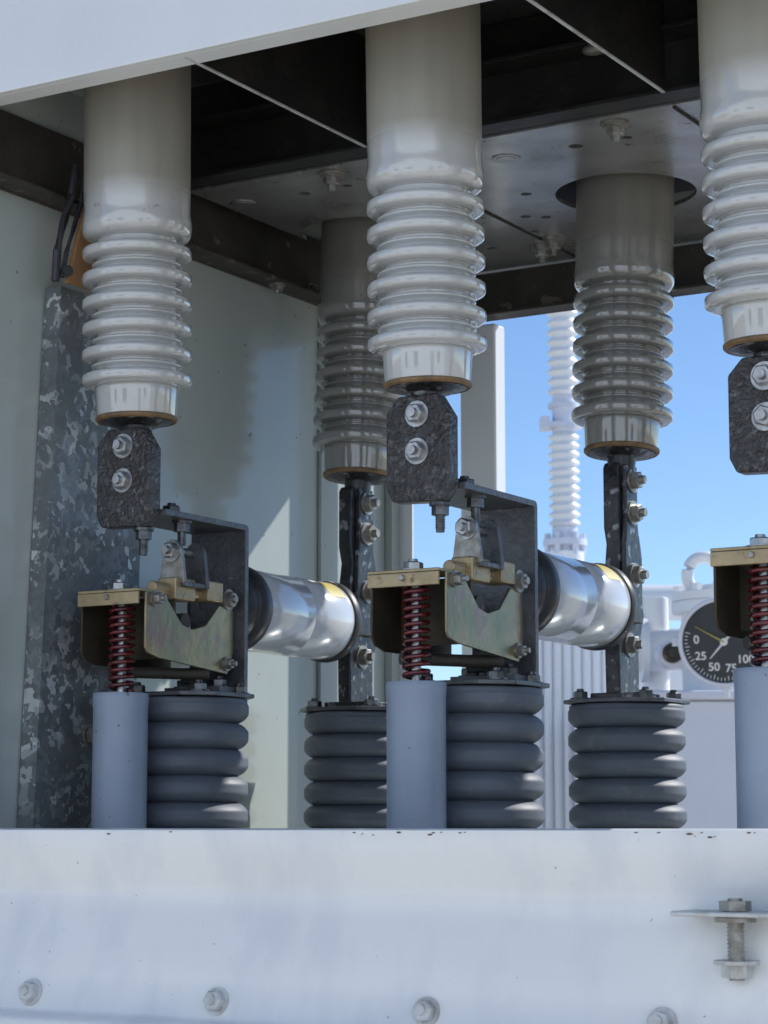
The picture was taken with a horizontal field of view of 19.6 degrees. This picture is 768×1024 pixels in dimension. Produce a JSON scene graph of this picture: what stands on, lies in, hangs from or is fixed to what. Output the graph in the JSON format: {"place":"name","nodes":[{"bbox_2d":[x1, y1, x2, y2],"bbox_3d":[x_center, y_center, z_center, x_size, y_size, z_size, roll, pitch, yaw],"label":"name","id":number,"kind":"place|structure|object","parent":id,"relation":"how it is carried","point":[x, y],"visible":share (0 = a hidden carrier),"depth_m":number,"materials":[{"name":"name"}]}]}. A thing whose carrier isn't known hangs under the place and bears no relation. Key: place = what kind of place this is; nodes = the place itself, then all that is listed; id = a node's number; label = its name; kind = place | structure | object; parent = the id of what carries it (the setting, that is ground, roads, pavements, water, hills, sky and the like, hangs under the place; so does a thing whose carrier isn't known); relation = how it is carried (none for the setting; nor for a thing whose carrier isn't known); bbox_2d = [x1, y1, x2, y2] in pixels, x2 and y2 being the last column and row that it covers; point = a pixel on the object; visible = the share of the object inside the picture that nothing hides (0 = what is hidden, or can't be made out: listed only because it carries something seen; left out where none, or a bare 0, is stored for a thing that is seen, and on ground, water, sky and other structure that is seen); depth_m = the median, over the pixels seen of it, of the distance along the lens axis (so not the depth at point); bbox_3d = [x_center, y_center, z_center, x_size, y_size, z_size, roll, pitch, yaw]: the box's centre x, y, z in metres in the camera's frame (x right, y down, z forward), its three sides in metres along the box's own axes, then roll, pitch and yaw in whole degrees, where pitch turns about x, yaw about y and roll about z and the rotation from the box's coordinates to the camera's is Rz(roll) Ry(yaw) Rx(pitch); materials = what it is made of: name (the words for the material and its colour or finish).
{"place":"outdoors","nodes":[
{"label":"outdoors","id":0,"kind":"place"},
{"bbox_2d":[413,292,767,680],"label":"sky","id":1,"kind":"structure","parent":0,"point":[694,498],"materials":[{"name":"blue"}]},
{"label":"ground","id":2,"kind":"structure","parent":0,"visible":0},
{"bbox_2d":[0,0,767,1023],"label":"switchgear cabinet","id":3,"kind":"object","parent":2,"relation":"on","point":[274,910],"visible":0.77,"depth_m":2.22,"materials":[{"name":"metal"}]},
{"bbox_2d":[51,164,90,290],"bbox_3d":[-0.322,-0.305,2.371,0.019,0.134,0.082,-5,-9,31],"label":"cable","id":4,"kind":"object","parent":3,"relation":"attached to","point":[75,269],"visible":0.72,"depth_m":2.36,"materials":[{"name":"black rubber"}]},
{"bbox_2d":[17,286,139,827],"bbox_3d":[-0.314,0.103,2.368,0.029,0.680,0.183,-6,-10,38],"label":"galvanised channel post","id":5,"kind":"object","parent":3,"relation":"on","point":[76,547],"visible":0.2,"depth_m":2.34,"materials":[{"name":"metal"}]},
{"bbox_2d":[91,692,148,827],"bbox_3d":[-0.270,0.312,2.258,0.058,0.254,0.058,-5,-9,31],"label":"insulating push rod","id":6,"kind":"object","parent":3,"relation":"on","point":[119,759],"visible":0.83,"depth_m":2.24,"materials":[{"name":"grey plastic"}]},
{"bbox_2d":[129,680,253,827],"bbox_3d":[-0.208,0.312,2.341,0.130,0.262,0.130,-5,-9,31],"label":"post insulator","id":7,"kind":"object","parent":3,"relation":"on","point":[197,759],"visible":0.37,"depth_m":2.29,"materials":[{"name":"ceramic"}]},
{"bbox_2d":[78,577,238,683],"bbox_3d":[-0.233,0.124,2.330,0.097,0.106,0.167,-5,-9,31],"label":"zinc operating lever","id":8,"kind":"object","parent":7,"relation":"on","point":[164,634],"visible":0.97,"depth_m":2.31,"materials":[{"name":"metal"}]},
{"bbox_2d":[107,604,136,691],"bbox_3d":[-0.270,0.132,2.283,0.030,0.118,0.030,-5,-9,31],"label":"contact spring","id":9,"kind":"object","parent":8,"relation":"attached to","point":[118,625],"visible":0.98,"depth_m":2.27,"materials":[{"name":"metal"}]},
{"bbox_2d":[160,540,209,589],"bbox_3d":[-0.211,0.055,2.324,0.038,0.050,0.060,-5,-9,31],"label":"clevis lug","id":10,"kind":"object","parent":8,"relation":"attached to","point":[182,563],"visible":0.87,"depth_m":2.32,"materials":[{"name":"metal"}]},
{"bbox_2d":[97,427,248,691],"bbox_3d":[-0.226,0.055,2.340,0.076,0.268,0.184,-5,-9,31],"label":"terminal bracket","id":11,"kind":"object","parent":7,"relation":"on","point":[128,477],"visible":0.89,"depth_m":2.31,"materials":[{"name":"metal"}]},
{"bbox_2d":[81,65,191,431],"bbox_3d":[-0.260,-0.303,2.341,0.116,0.475,0.116,-5,-8,31],"label":"porcelain bushing","id":12,"kind":"object","parent":11,"relation":"on","point":[136,331],"visible":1,"depth_m":2.30,"materials":[{"name":"grey ceramic"}]},
{"bbox_2d":[187,567,361,662],"bbox_3d":[-0.112,0.118,2.531,0.097,0.097,0.273,-5,-9,31],"label":"vacuum interrupter","id":13,"kind":"object","parent":11,"relation":"attached to","point":[312,620],"visible":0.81,"depth_m":2.49,"materials":[{"name":"polished steel"},{"name":"black rubber"}]},
{"bbox_2d":[300,696,386,827],"bbox_3d":[-0.030,0.353,2.635,0.130,0.262,0.130,-5,-9,31],"label":"post insulator","id":14,"kind":"object","parent":3,"relation":"on","point":[345,767],"visible":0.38,"depth_m":2.59,"materials":[{"name":"ceramic"}]},
{"bbox_2d":[324,487,386,706],"bbox_3d":[-0.028,0.104,2.674,0.060,0.265,0.070,-5,-9,31],"label":"bus bar","id":15,"kind":"object","parent":14,"relation":"on","point":[359,533],"visible":0.69,"depth_m":2.66,"materials":[{"name":"metal"}]},
{"bbox_2d":[312,217,404,495],"bbox_3d":[-0.025,-0.215,2.723,0.116,0.410,0.116,-5,-13,31],"label":"porcelain bushing","id":16,"kind":"object","parent":15,"relation":"on","point":[354,400],"visible":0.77,"depth_m":2.67,"materials":[{"name":"grey ceramic"}]},
{"bbox_2d":[386,680,446,827],"bbox_3d":[0.030,0.287,2.079,0.058,0.254,0.058,-5,-9,31],"label":"insulating push rod","id":17,"kind":"object","parent":3,"relation":"on","point":[416,753],"visible":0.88,"depth_m":2.06,"materials":[{"name":"grey plastic"}]},
{"bbox_2d":[421,667,549,827],"bbox_3d":[0.091,0.286,2.163,0.130,0.262,0.130,-5,-9,31],"label":"post insulator","id":18,"kind":"object","parent":3,"relation":"on","point":[494,733],"visible":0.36,"depth_m":2.11,"materials":[{"name":"ceramic"}]},
{"bbox_2d":[367,556,530,672],"bbox_3d":[0.067,0.099,2.151,0.097,0.106,0.167,-5,-9,31],"label":"zinc operating lever","id":19,"kind":"object","parent":18,"relation":"on","point":[458,615],"visible":0.97,"depth_m":2.13,"materials":[{"name":"metal"}]},
{"bbox_2d":[401,585,431,680],"bbox_3d":[0.030,0.107,2.105,0.030,0.118,0.030,-5,-9,31],"label":"contact spring","id":20,"kind":"object","parent":19,"relation":"attached to","point":[412,627],"visible":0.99,"depth_m":2.10,"materials":[{"name":"metal"}]},
{"bbox_2d":[453,516,504,570],"bbox_3d":[0.089,0.030,2.146,0.038,0.050,0.060,-5,-9,31],"label":"clevis lug","id":21,"kind":"object","parent":19,"relation":"attached to","point":[480,541],"visible":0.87,"depth_m":2.14,"materials":[{"name":"metal"}]},
{"bbox_2d":[387,393,538,680],"bbox_3d":[0.074,0.030,2.161,0.076,0.268,0.184,-5,-9,31],"label":"terminal bracket","id":22,"kind":"object","parent":18,"relation":"on","point":[422,448],"visible":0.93,"depth_m":2.12,"materials":[{"name":"metal"}]},
{"bbox_2d":[365,3,486,395],"bbox_3d":[0.040,-0.328,2.163,0.116,0.475,0.116,-5,-8,31],"label":"porcelain bushing","id":23,"kind":"object","parent":22,"relation":"on","point":[426,261],"visible":0.98,"depth_m":2.12,"materials":[{"name":"grey ceramic"}]},
{"bbox_2d":[538,549,636,650],"bbox_3d":[0.188,0.093,2.352,0.097,0.097,0.273,-5,-9,31],"label":"vacuum interrupter","id":24,"kind":"object","parent":22,"relation":"attached to","point":[587,605],"visible":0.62,"depth_m":2.32,"materials":[{"name":"polished metal"},{"name":"steel"}]},
{"bbox_2d":[564,687,689,828],"bbox_3d":[0.270,0.328,2.456,0.130,0.262,0.130,-5,-9,31],"label":"post insulator","id":25,"kind":"object","parent":3,"relation":"on","point":[627,765],"visible":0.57,"depth_m":2.41,"materials":[{"name":"ceramic"}]},
{"bbox_2d":[591,462,659,697],"bbox_3d":[0.272,0.079,2.496,0.060,0.265,0.070,-5,-9,31],"label":"bus bar","id":26,"kind":"object","parent":25,"relation":"on","point":[625,513],"visible":0.86,"depth_m":2.48,"materials":[{"name":"metal"}]},
{"bbox_2d":[571,173,674,473],"bbox_3d":[0.275,-0.241,2.545,0.116,0.410,0.116,-5,-13,31],"label":"porcelain bushing","id":27,"kind":"object","parent":26,"relation":"on","point":[622,392],"visible":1,"depth_m":2.50,"materials":[{"name":"grey ceramic"}]},
{"bbox_2d":[670,898,767,980],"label":"sill latch bracket","id":28,"kind":"object","parent":3,"relation":"attached to","point":[735,914],"visible":1,"depth_m":1.70,"materials":[{"name":"metal"}]},
{"bbox_2d":[733,667,767,828],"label":"insulating push rod","id":29,"kind":"object","parent":3,"relation":"on","point":[751,712],"visible":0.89,"depth_m":1.89,"materials":[{"name":"grey plastic"}]},
{"bbox_2d":[533,550,736,828],"bbox_3d":[0.950,1.224,5.937,3.900,2.480,3.500,0,-8,0],"label":"power transformer","id":30,"kind":"object","parent":2,"relation":"on","point":[707,778],"visible":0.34,"depth_m":4.81,"materials":[{"name":"paint"}]},
{"bbox_2d":[539,310,586,555],"bbox_3d":[0.573,-0.327,7.116,0.145,0.980,0.140,0,-8,0],"label":"lightning arrester","id":31,"kind":"object","parent":30,"relation":"on","point":[564,497],"visible":0.74,"depth_m":7.07,"materials":[{"name":"ceramic"}]},
{"bbox_2d":[672,597,754,697],"bbox_3d":[0.692,0.248,4.444,0.187,0.201,0.400,-2,4,14],"label":"dial gauge","id":32,"kind":"object","parent":30,"relation":"attached to","point":[711,654],"visible":0.7,"depth_m":4.26,"materials":[{"name":"paint"}]},
{"bbox_3d":[0.392,0.261,1.984,0.130,0.262,0.130,-5,-9,31],"label":"post insulator","id":33,"kind":"object","parent":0,"visible":0},
{"bbox_2d":[710,534,767,649],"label":"zinc operating lever","id":34,"kind":"object","parent":33,"relation":"on","point":[732,585],"visible":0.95,"depth_m":1.94,"materials":[{"name":"metal"}]},
{"bbox_2d":[748,563,767,666],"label":"contact spring","id":35,"kind":"object","parent":34,"relation":"attached to","point":[758,607],"visible":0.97,"depth_m":1.92,"materials":[{"name":"metal"}]},
{"bbox_2d":[728,355,767,474],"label":"terminal bracket","id":36,"kind":"object","parent":33,"relation":"on","point":[748,407],"visible":1,"depth_m":1.94,"materials":[{"name":"metal"}]},
{"bbox_2d":[697,0,767,356],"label":"porcelain bushing","id":37,"kind":"object","parent":36,"relation":"on","point":[733,63],"visible":0.99,"depth_m":1.94,"materials":[{"name":"grey ceramic"}]}
]}

